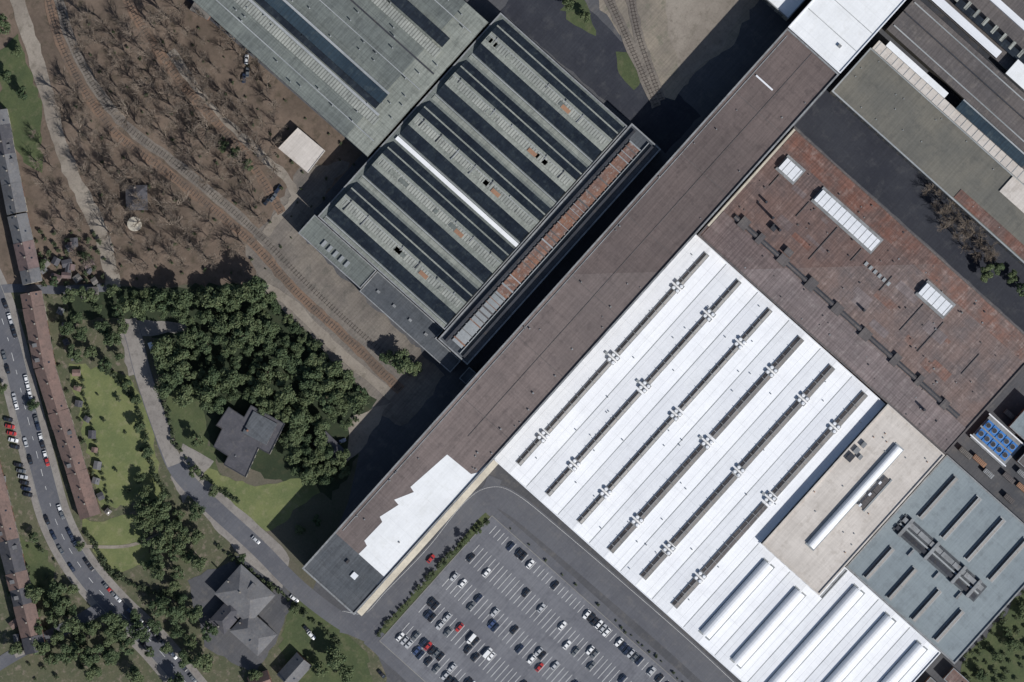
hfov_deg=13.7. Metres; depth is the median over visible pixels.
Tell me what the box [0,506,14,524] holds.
roof
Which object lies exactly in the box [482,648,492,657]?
parked car
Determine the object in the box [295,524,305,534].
deciduous tree
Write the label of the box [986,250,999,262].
bare tree
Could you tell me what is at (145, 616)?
pavement
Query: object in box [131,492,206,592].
green woodland
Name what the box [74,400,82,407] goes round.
garden shed
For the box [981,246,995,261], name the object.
bare tree
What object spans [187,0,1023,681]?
industrial yard
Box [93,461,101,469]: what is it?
garden shed
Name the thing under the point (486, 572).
parked car
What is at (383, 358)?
deciduous tree
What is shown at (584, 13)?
deciduous tree
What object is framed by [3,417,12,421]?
parked car
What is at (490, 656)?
parked car
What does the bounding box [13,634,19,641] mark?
garden shed
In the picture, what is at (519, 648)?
parked car
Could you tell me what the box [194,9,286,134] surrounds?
bare woodland
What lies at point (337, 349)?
footpath
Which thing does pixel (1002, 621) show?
shrub
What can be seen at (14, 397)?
parked car
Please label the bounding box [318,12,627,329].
monitor roof hall
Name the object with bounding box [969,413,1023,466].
cooling plant
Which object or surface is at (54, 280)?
deciduous tree
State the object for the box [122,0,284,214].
railway track
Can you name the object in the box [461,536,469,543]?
deciduous tree
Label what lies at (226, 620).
roof
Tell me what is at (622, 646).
parked car
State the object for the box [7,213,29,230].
roof
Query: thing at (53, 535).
parked car
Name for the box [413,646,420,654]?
parked car
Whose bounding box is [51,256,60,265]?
garden shed
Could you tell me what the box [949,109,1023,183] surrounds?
body
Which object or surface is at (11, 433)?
parked car
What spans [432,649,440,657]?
parked car
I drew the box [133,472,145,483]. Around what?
deciduous tree
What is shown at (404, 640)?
parked car
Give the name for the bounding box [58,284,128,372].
green woodland
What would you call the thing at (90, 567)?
parked car
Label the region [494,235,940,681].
white roof factory hall
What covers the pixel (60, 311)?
garden shed
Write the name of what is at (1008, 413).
storage container
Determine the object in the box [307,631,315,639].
parked car
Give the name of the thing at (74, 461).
roof
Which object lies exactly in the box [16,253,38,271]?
roof
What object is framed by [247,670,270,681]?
roof
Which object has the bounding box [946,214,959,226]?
bare tree
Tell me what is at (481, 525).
hedge
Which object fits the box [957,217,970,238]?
bare tree
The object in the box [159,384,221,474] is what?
lawn
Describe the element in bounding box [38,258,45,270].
deciduous tree
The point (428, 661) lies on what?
parked car
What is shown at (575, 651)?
parked car
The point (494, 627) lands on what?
parked car
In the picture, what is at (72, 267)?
garden shed
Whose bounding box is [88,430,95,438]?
garden shed
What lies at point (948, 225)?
bare tree
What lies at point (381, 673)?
parked car
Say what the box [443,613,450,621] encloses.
parked car
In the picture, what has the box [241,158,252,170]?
deciduous tree
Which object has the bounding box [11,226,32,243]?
roof
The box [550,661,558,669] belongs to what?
parked car
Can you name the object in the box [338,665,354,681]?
deciduous tree
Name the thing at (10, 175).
roof
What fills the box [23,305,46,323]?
roof
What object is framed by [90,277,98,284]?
garden shed
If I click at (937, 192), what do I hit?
bare tree
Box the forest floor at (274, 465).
[67,282,376,500]
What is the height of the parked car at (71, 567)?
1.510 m
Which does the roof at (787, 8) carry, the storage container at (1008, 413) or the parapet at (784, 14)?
the parapet at (784, 14)
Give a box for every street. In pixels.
[0,283,119,293]
[0,293,197,681]
[0,602,104,670]
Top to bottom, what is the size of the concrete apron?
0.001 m
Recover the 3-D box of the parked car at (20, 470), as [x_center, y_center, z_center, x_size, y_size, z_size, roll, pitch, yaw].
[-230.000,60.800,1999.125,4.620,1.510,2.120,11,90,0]
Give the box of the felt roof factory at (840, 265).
[697,127,1023,454]
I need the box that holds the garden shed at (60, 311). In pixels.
[56,307,64,314]
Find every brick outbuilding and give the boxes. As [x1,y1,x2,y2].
[190,2,209,20]
[925,676,935,681]
[943,667,968,681]
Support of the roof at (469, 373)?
on the walls
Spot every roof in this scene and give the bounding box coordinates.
[0,109,9,124]
[0,123,12,139]
[0,138,14,154]
[0,152,17,170]
[0,167,20,185]
[0,474,6,490]
[0,490,10,507]
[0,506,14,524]
[0,522,18,541]
[0,538,22,558]
[1,182,23,199]
[2,554,25,574]
[4,197,26,214]
[5,570,29,590]
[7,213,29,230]
[10,587,33,606]
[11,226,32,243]
[13,240,35,257]
[13,603,38,622]
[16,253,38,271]
[17,618,42,638]
[20,267,41,284]
[20,291,43,308]
[21,634,44,654]
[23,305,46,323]
[26,320,49,338]
[28,335,51,353]
[31,350,54,367]
[35,364,58,384]
[39,379,63,398]
[44,394,67,414]
[48,408,72,429]
[53,424,76,444]
[57,439,81,459]
[62,454,85,474]
[67,469,90,489]
[71,484,95,504]
[76,499,100,519]
[209,603,239,633]
[215,564,274,618]
[230,616,276,655]
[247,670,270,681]
[277,653,311,681]
[461,368,474,382]
[765,406,942,592]
[769,0,802,16]
[790,0,903,70]
[834,50,1023,260]
[1011,412,1023,437]
[1019,456,1023,465]
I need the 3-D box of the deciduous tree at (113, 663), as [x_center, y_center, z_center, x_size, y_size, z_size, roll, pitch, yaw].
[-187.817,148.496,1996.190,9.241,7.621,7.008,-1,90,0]
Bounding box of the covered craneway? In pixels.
[438,123,660,364]
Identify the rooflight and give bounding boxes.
[807,444,902,548]
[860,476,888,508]
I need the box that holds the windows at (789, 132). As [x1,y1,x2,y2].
[702,132,934,445]
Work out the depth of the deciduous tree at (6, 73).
1993.30 m
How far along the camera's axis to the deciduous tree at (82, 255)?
1996.71 m
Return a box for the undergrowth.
[6,22,354,681]
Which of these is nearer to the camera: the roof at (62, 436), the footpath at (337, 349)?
the roof at (62, 436)
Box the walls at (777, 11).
[765,0,787,20]
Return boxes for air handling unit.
[845,453,854,461]
[853,441,866,459]
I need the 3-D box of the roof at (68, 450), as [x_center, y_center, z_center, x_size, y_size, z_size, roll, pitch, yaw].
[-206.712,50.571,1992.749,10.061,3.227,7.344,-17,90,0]
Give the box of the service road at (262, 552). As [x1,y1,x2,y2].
[124,318,423,681]
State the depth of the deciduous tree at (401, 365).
1990.19 m
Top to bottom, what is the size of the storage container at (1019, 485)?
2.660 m
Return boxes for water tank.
[127,217,141,230]
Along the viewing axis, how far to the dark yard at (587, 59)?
1999.98 m
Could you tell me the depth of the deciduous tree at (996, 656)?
1993.71 m
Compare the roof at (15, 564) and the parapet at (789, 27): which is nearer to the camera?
the parapet at (789, 27)
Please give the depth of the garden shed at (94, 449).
1997.59 m
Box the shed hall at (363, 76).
[193,0,488,157]
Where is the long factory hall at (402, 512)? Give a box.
[302,28,838,615]
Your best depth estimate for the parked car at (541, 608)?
1998.84 m
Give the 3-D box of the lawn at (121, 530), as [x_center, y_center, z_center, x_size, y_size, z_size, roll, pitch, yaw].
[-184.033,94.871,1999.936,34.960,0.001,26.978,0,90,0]
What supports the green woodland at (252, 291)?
on the forest floor at (274, 465)
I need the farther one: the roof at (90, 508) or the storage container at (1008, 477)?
the storage container at (1008, 477)
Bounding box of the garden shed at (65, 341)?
[62,338,69,345]
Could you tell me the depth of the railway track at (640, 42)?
1999.81 m
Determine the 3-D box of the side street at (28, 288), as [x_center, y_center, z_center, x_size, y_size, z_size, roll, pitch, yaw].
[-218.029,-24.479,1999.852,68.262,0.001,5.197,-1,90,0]
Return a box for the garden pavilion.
[313,431,343,458]
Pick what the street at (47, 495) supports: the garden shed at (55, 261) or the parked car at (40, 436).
the parked car at (40, 436)
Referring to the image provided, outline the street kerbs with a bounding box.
[0,284,198,681]
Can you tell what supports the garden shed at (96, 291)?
on the forest floor at (274, 465)
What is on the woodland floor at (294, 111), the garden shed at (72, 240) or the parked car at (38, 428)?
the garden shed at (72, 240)
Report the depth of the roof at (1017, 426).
1992.00 m
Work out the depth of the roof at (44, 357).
1992.72 m
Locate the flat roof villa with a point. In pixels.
(241, 441)
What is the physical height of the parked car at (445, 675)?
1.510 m
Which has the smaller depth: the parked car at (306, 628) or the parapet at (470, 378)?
the parapet at (470, 378)
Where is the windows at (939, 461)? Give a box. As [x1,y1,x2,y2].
[850,461,947,658]
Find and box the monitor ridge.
[960,99,1023,153]
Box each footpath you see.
[10,0,120,287]
[83,530,164,548]
[167,48,297,245]
[263,283,394,399]
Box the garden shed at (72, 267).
[69,264,75,270]
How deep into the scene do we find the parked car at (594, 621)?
1998.82 m
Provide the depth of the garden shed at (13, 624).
1997.47 m
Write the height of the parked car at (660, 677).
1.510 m
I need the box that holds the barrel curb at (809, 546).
[805,443,903,550]
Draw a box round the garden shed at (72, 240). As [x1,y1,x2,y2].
[70,238,77,245]
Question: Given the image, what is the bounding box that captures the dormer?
[247,583,255,590]
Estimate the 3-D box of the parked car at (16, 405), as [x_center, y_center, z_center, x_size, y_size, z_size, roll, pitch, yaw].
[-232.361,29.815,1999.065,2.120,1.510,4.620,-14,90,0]
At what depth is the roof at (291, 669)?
1993.44 m
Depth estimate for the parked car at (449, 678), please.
1998.69 m
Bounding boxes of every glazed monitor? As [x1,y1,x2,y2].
[886,41,947,97]
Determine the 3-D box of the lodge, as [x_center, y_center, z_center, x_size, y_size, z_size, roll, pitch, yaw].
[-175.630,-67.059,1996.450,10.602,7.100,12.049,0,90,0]
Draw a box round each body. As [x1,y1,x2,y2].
[872,45,945,114]
[873,40,954,115]
[948,116,1019,180]
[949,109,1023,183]
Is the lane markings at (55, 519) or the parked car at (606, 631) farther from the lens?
the lane markings at (55, 519)
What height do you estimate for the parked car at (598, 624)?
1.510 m
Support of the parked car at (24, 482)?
on the pavement at (145, 616)
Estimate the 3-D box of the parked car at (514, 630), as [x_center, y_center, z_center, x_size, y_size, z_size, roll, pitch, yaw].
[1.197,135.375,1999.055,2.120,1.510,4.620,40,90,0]
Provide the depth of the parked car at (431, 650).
1998.83 m
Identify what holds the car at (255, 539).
on the service road at (262, 552)
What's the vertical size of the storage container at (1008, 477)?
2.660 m
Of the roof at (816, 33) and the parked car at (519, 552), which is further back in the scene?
the parked car at (519, 552)
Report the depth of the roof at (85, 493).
1992.58 m
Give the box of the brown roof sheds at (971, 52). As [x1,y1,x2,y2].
[885,0,1023,151]
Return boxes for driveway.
[117,318,187,375]
[171,444,213,502]
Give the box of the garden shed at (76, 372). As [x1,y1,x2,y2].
[72,369,80,375]
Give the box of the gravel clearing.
[257,254,443,408]
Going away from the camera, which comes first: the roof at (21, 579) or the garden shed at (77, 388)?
the roof at (21, 579)
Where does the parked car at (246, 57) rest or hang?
on the woodland floor at (294, 111)
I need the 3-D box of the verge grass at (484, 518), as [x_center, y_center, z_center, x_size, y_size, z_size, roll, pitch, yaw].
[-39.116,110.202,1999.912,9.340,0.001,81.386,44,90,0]
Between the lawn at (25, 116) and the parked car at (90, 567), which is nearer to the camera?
the parked car at (90, 567)
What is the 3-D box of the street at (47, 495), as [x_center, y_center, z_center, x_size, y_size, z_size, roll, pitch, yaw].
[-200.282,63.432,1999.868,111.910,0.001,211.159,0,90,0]
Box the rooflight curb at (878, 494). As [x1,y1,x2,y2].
[863,479,891,510]
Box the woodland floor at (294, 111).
[0,0,362,286]
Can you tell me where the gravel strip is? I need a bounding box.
[245,160,442,425]
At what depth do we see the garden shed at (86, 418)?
1997.62 m
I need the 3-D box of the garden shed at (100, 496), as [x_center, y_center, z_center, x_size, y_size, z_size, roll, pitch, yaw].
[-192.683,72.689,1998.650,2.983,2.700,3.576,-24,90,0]
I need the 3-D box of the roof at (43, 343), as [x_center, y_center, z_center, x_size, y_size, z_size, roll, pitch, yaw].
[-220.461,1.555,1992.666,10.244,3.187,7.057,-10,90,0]
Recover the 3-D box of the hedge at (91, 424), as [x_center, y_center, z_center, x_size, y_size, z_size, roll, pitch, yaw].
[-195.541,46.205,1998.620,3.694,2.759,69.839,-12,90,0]
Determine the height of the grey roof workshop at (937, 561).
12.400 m
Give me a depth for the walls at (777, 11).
1992.23 m
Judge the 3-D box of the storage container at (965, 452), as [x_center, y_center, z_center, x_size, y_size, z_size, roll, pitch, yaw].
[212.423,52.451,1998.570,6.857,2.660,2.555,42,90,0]
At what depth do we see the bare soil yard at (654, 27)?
1999.97 m
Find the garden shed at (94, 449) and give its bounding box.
[91,447,97,452]
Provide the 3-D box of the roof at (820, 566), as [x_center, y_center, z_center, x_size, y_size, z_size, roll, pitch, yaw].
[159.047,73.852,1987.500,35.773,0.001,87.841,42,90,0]
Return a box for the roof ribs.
[874,43,1023,176]
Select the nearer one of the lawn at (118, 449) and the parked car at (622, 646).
the parked car at (622, 646)
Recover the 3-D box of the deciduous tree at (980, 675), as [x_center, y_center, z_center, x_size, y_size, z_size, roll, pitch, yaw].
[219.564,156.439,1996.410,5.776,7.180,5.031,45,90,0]
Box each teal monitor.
[956,101,1023,166]
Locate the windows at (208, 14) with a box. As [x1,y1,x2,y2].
[208,14,483,153]
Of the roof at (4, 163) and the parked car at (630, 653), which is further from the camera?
the parked car at (630, 653)
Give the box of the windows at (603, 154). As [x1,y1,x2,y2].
[446,154,655,359]
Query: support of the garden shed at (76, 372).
on the residential ground at (223, 669)
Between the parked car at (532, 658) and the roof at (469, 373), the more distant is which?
the parked car at (532, 658)
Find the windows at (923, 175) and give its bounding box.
[836,54,1023,266]
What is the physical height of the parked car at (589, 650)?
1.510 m
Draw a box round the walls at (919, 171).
[829,47,1023,265]
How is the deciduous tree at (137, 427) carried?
on the residential ground at (223, 669)
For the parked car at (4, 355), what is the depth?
1998.86 m
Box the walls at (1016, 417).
[1007,408,1023,440]
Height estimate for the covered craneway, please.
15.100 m
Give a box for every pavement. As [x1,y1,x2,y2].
[0,269,206,681]
[198,479,288,587]
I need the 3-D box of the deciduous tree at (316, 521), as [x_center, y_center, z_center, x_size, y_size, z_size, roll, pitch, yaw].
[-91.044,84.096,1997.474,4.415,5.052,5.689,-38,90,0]
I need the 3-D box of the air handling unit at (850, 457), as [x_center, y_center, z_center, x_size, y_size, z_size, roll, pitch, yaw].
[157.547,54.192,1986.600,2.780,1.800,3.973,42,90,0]
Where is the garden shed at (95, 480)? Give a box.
[91,477,99,484]
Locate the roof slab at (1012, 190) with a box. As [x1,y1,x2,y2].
[999,176,1023,212]
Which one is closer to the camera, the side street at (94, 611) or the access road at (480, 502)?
the side street at (94, 611)
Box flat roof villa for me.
[213,405,285,476]
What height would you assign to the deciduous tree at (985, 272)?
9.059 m
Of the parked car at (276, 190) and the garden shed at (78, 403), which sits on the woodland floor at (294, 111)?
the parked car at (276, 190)
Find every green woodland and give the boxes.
[25,580,90,664]
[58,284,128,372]
[83,594,218,680]
[117,274,369,438]
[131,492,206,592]
[278,424,350,485]
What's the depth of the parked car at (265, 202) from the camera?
1998.80 m
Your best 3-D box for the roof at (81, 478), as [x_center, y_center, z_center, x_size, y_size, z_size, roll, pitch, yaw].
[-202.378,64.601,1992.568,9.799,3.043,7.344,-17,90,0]
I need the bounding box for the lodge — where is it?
[125,185,147,209]
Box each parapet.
[459,367,475,383]
[762,404,944,594]
[767,0,804,18]
[788,0,905,72]
[832,48,1023,262]
[1010,411,1023,438]
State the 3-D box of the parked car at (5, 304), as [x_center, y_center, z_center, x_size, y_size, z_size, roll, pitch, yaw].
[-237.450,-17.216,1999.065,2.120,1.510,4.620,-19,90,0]
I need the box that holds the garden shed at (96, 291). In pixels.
[81,286,98,298]
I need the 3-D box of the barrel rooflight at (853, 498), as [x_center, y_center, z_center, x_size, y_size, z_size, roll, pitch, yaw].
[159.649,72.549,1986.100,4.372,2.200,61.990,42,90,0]
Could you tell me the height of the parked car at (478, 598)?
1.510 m
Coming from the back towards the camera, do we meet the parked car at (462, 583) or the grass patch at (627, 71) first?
the grass patch at (627, 71)
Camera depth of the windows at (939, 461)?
1992.95 m
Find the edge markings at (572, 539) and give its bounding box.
[344,487,726,675]
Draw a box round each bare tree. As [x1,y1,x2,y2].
[920,184,936,196]
[930,200,941,210]
[932,189,942,199]
[936,221,952,231]
[937,207,947,221]
[940,199,954,214]
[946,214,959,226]
[952,230,966,240]
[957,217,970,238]
[960,238,970,252]
[966,220,986,239]
[970,249,983,262]
[972,234,988,253]
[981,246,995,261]
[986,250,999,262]
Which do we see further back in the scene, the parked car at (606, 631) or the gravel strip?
the gravel strip
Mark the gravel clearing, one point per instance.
(327, 281)
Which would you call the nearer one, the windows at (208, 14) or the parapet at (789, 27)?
the parapet at (789, 27)
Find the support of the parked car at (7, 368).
on the street at (47, 495)
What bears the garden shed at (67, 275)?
on the woodland floor at (294, 111)
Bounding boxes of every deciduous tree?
[0,13,10,34]
[0,384,7,393]
[1,69,11,82]
[8,641,22,654]
[10,45,21,56]
[16,85,27,100]
[27,398,39,410]
[28,532,38,542]
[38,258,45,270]
[48,275,57,286]
[75,541,84,551]
[80,250,90,260]
[101,652,119,665]
[122,378,131,388]
[125,665,143,681]
[129,394,141,403]
[133,420,144,432]
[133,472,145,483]
[139,484,153,497]
[141,447,153,457]
[167,671,183,681]
[189,433,204,446]
[189,465,200,477]
[208,484,217,496]
[217,140,228,152]
[227,146,239,157]
[237,553,245,562]
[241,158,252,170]
[248,390,260,403]
[248,669,262,680]
[288,606,299,615]
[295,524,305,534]
[310,661,328,676]
[312,514,320,526]
[325,644,346,668]
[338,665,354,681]
[379,350,392,363]
[387,347,414,373]
[409,361,422,375]
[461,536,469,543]
[475,527,481,534]
[562,0,573,10]
[579,9,590,22]
[976,669,986,680]
[980,263,994,282]
[992,650,1002,660]
[994,262,1004,274]
[1002,626,1012,637]
[1004,640,1020,651]
[1007,269,1017,282]
[1016,282,1023,296]
[1017,605,1023,619]
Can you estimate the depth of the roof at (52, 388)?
1992.59 m
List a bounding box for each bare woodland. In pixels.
[29,130,97,272]
[48,1,281,274]
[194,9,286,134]
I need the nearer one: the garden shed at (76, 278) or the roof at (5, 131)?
the roof at (5, 131)
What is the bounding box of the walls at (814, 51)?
[788,28,839,73]
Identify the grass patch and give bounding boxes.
[561,0,595,35]
[616,52,639,89]
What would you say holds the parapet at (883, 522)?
on the roof at (820, 566)
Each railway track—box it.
[44,0,404,393]
[54,0,412,378]
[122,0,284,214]
[604,0,660,107]
[626,0,664,100]
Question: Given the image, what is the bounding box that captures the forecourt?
[188,556,292,670]
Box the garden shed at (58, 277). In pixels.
[50,273,60,282]
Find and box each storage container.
[958,446,972,459]
[972,454,986,467]
[982,468,994,478]
[1002,472,1015,483]
[1003,409,1014,419]
[1003,493,1014,503]
[1016,468,1023,478]
[1016,482,1023,492]
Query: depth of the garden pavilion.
1996.16 m
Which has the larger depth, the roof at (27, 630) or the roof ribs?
the roof at (27, 630)
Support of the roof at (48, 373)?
on the walls
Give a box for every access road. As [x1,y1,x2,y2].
[340,485,735,681]
[468,475,501,515]
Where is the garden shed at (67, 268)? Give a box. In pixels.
[65,264,70,272]
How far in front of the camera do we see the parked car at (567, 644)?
1998.83 m
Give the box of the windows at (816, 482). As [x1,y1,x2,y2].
[765,414,877,589]
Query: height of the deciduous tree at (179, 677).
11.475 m
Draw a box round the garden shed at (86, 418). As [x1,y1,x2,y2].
[83,415,90,422]
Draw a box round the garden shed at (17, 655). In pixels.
[14,647,24,657]
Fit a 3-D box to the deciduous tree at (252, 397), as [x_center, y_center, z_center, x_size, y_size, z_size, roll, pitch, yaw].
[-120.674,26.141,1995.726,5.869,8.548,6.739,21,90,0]
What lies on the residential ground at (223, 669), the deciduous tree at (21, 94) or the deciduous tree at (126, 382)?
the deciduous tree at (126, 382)
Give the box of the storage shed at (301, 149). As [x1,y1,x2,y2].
[279,128,324,172]
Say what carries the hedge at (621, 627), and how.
on the industrial yard at (709, 86)
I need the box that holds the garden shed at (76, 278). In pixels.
[72,273,81,283]
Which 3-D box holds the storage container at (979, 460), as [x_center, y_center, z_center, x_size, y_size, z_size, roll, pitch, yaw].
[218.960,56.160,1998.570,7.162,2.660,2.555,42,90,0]
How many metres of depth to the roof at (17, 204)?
1992.59 m
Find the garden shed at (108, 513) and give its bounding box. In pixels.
[104,508,111,515]
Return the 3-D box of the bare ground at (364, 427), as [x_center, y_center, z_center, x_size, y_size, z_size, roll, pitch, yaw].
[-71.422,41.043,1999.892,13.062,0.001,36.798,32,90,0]
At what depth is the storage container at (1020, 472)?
1997.30 m
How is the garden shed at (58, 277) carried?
on the woodland floor at (294, 111)
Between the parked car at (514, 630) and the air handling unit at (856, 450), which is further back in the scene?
the parked car at (514, 630)
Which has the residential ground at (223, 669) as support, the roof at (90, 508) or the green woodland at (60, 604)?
the green woodland at (60, 604)
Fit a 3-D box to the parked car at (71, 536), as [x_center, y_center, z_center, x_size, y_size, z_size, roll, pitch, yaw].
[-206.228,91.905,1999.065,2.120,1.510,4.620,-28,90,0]
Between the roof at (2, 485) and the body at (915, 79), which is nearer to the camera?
the body at (915, 79)
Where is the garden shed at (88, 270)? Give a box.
[85,267,91,274]
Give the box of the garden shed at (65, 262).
[61,258,72,267]
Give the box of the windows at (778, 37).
[313,37,830,602]
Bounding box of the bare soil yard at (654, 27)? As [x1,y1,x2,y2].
[599,0,758,99]
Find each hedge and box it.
[78,367,111,511]
[84,530,178,601]
[100,365,171,499]
[162,396,239,503]
[216,544,341,646]
[294,321,368,426]
[376,532,471,636]
[471,520,489,531]
[510,527,677,678]
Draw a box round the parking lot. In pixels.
[379,516,677,681]
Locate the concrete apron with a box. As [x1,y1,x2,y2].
[665,0,747,76]
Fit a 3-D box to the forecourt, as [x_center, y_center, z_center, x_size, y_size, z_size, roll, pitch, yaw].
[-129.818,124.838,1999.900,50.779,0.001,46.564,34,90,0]
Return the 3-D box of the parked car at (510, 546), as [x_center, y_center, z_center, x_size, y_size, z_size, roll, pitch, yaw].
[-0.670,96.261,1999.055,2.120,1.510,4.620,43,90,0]
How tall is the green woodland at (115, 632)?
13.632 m
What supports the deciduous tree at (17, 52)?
on the woodland floor at (294, 111)
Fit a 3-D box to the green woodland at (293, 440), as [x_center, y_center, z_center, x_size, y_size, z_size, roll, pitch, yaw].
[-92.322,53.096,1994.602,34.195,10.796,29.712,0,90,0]
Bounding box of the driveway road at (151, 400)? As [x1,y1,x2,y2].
[125,317,181,466]
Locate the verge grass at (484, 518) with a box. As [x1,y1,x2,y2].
[381,513,489,633]
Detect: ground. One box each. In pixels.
[0,284,386,681]
[57,283,359,588]
[346,402,391,462]
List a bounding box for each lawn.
[0,34,43,172]
[20,535,64,611]
[69,363,164,508]
[82,515,151,571]
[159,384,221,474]
[204,468,319,530]
[278,600,372,681]
[961,595,1023,681]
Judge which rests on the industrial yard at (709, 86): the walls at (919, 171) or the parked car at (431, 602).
the walls at (919, 171)
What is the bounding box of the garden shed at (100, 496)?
[96,492,104,500]
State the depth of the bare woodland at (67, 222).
1992.73 m
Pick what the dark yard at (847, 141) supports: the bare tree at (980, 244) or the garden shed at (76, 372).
the bare tree at (980, 244)
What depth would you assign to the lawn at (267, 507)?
1999.94 m
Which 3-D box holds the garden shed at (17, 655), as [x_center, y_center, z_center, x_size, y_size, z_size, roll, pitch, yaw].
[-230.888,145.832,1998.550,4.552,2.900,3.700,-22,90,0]
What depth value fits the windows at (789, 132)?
1992.95 m
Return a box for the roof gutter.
[808,0,872,51]
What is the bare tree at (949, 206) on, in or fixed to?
on the dark yard at (847, 141)
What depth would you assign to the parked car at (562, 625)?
1998.72 m
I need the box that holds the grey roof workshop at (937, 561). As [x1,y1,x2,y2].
[845,454,1023,663]
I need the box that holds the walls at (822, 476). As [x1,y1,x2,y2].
[762,403,886,588]
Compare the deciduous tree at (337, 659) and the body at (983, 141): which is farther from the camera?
the deciduous tree at (337, 659)
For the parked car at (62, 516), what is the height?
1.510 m
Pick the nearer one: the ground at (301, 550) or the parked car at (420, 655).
the parked car at (420, 655)
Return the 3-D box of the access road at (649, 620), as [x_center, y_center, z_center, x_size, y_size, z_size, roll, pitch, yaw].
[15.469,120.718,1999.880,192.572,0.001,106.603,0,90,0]
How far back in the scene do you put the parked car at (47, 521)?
1998.82 m
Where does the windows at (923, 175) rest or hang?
attached to the walls at (919, 171)
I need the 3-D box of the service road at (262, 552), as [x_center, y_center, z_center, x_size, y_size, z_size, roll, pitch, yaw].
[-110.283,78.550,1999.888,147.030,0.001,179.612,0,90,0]
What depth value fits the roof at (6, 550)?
1991.81 m
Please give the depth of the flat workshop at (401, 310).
1992.00 m
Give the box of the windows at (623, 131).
[323,131,623,326]
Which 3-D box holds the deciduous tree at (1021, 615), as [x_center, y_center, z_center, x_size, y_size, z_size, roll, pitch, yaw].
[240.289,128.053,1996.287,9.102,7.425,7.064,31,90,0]
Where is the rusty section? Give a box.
[954,189,1023,259]
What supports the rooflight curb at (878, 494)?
on the roof at (820, 566)
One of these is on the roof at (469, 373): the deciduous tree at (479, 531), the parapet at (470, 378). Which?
the parapet at (470, 378)
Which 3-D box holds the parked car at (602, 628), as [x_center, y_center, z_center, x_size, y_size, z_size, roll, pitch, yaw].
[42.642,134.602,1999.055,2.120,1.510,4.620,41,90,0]
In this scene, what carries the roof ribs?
on the body at (983, 141)
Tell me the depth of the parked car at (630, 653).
1998.83 m
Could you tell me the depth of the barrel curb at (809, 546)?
1987.15 m
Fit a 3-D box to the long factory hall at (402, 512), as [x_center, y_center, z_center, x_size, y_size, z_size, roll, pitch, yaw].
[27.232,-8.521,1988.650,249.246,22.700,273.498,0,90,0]
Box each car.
[1,350,6,359]
[2,299,7,308]
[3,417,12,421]
[5,364,9,373]
[5,424,14,428]
[7,431,16,435]
[8,437,18,442]
[10,444,19,448]
[12,329,16,337]
[12,393,16,401]
[13,402,18,409]
[14,462,23,466]
[16,468,25,472]
[18,474,27,478]
[20,480,29,484]
[21,486,30,490]
[23,437,27,446]
[23,492,32,496]
[27,389,32,398]
[27,455,32,464]
[35,422,40,430]
[38,433,43,440]
[40,440,44,448]
[44,457,49,465]
[44,515,49,524]
[50,530,56,539]
[57,544,63,553]
[58,511,64,518]
[68,534,74,541]
[68,563,75,571]
[87,563,93,570]
[114,594,121,602]
[139,642,146,649]
[169,652,177,659]
[188,674,196,681]
[244,54,248,63]
[245,67,249,76]
[251,535,259,543]
[263,196,269,205]
[269,193,276,201]
[274,185,281,193]
[290,594,298,602]
[303,625,310,632]
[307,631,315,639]
[336,438,345,443]
[377,669,385,678]
[396,632,404,640]
[400,636,408,644]
[404,639,412,648]
[411,631,419,640]
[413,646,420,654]
[416,650,424,659]
[419,638,427,646]
[423,642,431,649]
[424,610,431,618]
[424,657,432,665]
[427,554,434,562]
[427,597,435,606]
[428,613,435,621]
[428,646,435,654]
[431,601,439,609]
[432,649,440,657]
[432,664,440,672]
[436,621,443,629]
[436,652,444,661]
[441,671,449,679]
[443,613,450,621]
[443,627,451,636]
[445,675,452,681]
[448,663,455,671]
[450,572,457,580]
[455,623,463,631]
[458,579,466,587]
[464,645,471,653]
[466,633,476,643]
[467,553,474,561]
[467,602,474,610]
[471,637,479,645]
[471,653,479,661]
[474,594,482,602]
[482,568,490,576]
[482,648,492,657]
[487,619,495,628]
[487,652,494,660]
[490,608,498,616]
[491,623,498,631]
[506,542,514,550]
[510,625,518,634]
[515,548,522,556]
[515,644,523,653]
[519,552,526,560]
[522,588,529,596]
[526,559,534,568]
[527,654,535,663]
[535,647,542,655]
[535,663,543,671]
[537,603,545,612]
[538,651,545,659]
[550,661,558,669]
[551,581,559,589]
[558,621,565,629]
[563,640,570,648]
[571,647,579,655]
[583,610,590,618]
[586,646,594,654]
[587,613,595,621]
[587,661,595,669]
[590,617,598,625]
[590,649,598,657]
[595,620,602,628]
[599,624,606,632]
[602,627,610,636]
[615,638,622,645]
[618,642,626,650]
[618,674,626,681]
[622,646,630,654]
[627,649,634,657]
[630,652,638,661]
[635,656,643,664]
[647,666,655,675]
[655,674,663,681]
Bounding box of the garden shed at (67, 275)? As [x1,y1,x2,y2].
[61,272,71,278]
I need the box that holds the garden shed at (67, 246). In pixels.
[65,244,73,251]
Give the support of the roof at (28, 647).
on the walls
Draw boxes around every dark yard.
[499,0,699,152]
[795,89,1023,330]
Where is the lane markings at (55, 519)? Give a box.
[2,320,184,680]
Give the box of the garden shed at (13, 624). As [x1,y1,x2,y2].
[8,618,17,629]
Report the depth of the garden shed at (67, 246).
1997.32 m
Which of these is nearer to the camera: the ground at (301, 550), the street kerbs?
the street kerbs
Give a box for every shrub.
[992,669,998,676]
[999,617,1007,624]
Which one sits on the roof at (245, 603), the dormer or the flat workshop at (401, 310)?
the dormer
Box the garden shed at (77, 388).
[73,385,81,391]
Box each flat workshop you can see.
[298,215,376,288]
[360,271,460,371]

